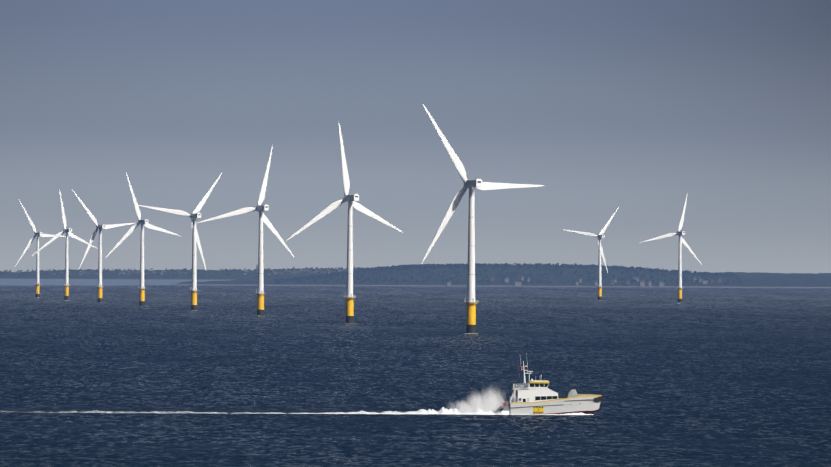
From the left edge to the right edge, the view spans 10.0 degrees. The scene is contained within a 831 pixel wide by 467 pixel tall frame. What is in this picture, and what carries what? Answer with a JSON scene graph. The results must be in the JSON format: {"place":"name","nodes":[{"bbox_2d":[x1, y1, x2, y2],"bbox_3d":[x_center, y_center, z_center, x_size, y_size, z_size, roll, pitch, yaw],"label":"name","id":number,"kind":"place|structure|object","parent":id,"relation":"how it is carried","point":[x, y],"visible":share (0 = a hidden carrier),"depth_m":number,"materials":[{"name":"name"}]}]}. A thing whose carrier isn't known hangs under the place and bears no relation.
{"place":"outdoors","nodes":[
{"label":"outdoors","id":0,"kind":"place"},
{"bbox_2d":[0,279,226,285],"bbox_3d":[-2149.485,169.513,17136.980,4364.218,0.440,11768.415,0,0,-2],"label":"shoreline","id":1,"kind":"structure","parent":0,"point":[45,282],"depth_m":16269.26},
{"bbox_2d":[0,285,830,466],"bbox_3d":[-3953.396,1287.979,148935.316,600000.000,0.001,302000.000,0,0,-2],"label":"sea","id":2,"kind":"structure","parent":0,"point":[718,377],"depth_m":1559.49,"materials":[{"name":"liquid"}]},
{"bbox_2d":[15,200,68,297],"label":"turbine","id":3,"kind":"object","parent":2,"relation":"in","point":[37,234],"visible":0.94,"depth_m":6272.05,"materials":[{"name":"metal"}]},
{"bbox_2d":[32,189,97,299],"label":"turbine","id":4,"kind":"object","parent":2,"relation":"in","point":[56,236],"visible":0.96,"depth_m":5748.63,"materials":[{"name":"metal"}]},
{"bbox_2d":[73,191,134,302],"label":"turbine","id":5,"kind":"object","parent":2,"relation":"in","point":[100,228],"visible":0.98,"depth_m":5254.36,"materials":[{"name":"metal"}]},
{"bbox_2d":[105,173,180,305],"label":"turbine","id":6,"kind":"object","parent":2,"relation":"in","point":[143,223],"visible":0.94,"depth_m":4735.82,"materials":[{"name":"metal"}]},
{"bbox_2d":[138,173,221,310],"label":"turbine","id":7,"kind":"object","parent":2,"relation":"in","point":[194,215],"visible":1,"depth_m":4201.50,"materials":[{"name":"metal"}]},
{"bbox_2d":[198,145,293,315],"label":"turbine","id":8,"kind":"object","parent":2,"relation":"in","point":[259,208],"visible":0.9,"depth_m":3695.22,"materials":[{"name":"metal"}]},
{"bbox_2d":[0,405,508,414],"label":"wake foam","id":9,"kind":"object","parent":2,"relation":"on","point":[442,410],"visible":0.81,"depth_m":1125.94,"materials":[{"name":"white"}]},
{"bbox_2d":[286,124,403,322],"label":"turbine","id":10,"kind":"object","parent":2,"relation":"in","point":[351,200],"visible":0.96,"depth_m":3181.37,"materials":[{"name":"metal"}]},
{"bbox_2d":[458,390,504,412],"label":"spray","id":11,"kind":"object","parent":2,"relation":"on","point":[491,404],"depth_m":1124.56,"materials":[{"name":"white liquid"}]},
{"bbox_2d":[422,105,543,333],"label":"turbine","id":12,"kind":"object","parent":2,"relation":"in","point":[471,303],"visible":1,"depth_m":2660.47,"materials":[{"name":"metal"}]},
{"bbox_2d":[499,353,602,414],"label":"boat","id":13,"kind":"object","parent":2,"relation":"in","point":[536,397],"visible":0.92,"depth_m":1123.42,"materials":[{"name":"white metal"}]},
{"bbox_2d":[510,412,593,414],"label":"hull foam","id":14,"kind":"object","parent":2,"relation":"on","point":[581,413],"visible":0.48,"depth_m":1122.65,"materials":[{"name":"white"}]},
{"bbox_2d":[562,207,618,299],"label":"turbine","id":15,"kind":"object","parent":2,"relation":"in","point":[600,235],"visible":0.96,"depth_m":6248.89,"materials":[{"name":"metal"}]},
{"bbox_2d":[640,193,701,302],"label":"turbine","id":16,"kind":"object","parent":2,"relation":"in","point":[681,239],"visible":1,"depth_m":5743.27,"materials":[{"name":"metal"}]},
{"bbox_2d":[0,268,830,279],"bbox_3d":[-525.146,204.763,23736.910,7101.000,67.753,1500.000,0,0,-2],"label":"coast terrain","id":17,"kind":"structure","parent":0,"point":[232,275],"depth_m":23244.27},
{"bbox_2d":[0,267,364,277],"bbox_3d":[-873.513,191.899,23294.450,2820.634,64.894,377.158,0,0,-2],"label":"coast trees","id":18,"kind":"object","parent":17,"relation":"on","point":[199,270],"visible":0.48,"depth_m":23377.27,"materials":[{"name":"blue plant"}]},
{"bbox_2d":[47,265,345,274],"bbox_3d":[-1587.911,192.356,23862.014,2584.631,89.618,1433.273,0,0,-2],"label":"trees","id":19,"kind":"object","parent":17,"relation":"on","point":[253,271],"depth_m":23331.27,"materials":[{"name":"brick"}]},
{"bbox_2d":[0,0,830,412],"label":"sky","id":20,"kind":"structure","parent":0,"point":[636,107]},
{"bbox_2d":[169,264,830,287],"bbox_3d":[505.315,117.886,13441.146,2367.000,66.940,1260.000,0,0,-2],"label":"coast hill","id":21,"kind":"structure","parent":0,"point":[786,281],"depth_m":13025.90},
{"bbox_2d":[274,263,742,284],"bbox_3d":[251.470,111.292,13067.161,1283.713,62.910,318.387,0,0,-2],"label":"coast trees","id":22,"kind":"object","parent":21,"relation":"on","point":[459,265],"visible":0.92,"depth_m":13134.55,"materials":[{"name":"green plant"}]},
{"bbox_2d":[345,276,721,286],"bbox_3d":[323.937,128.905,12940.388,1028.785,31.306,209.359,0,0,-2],"label":"buildings","id":23,"kind":"structure","parent":21,"relation":"on","point":[642,283],"depth_m":12920.14,"materials":[{"name":"brick"}]}
]}

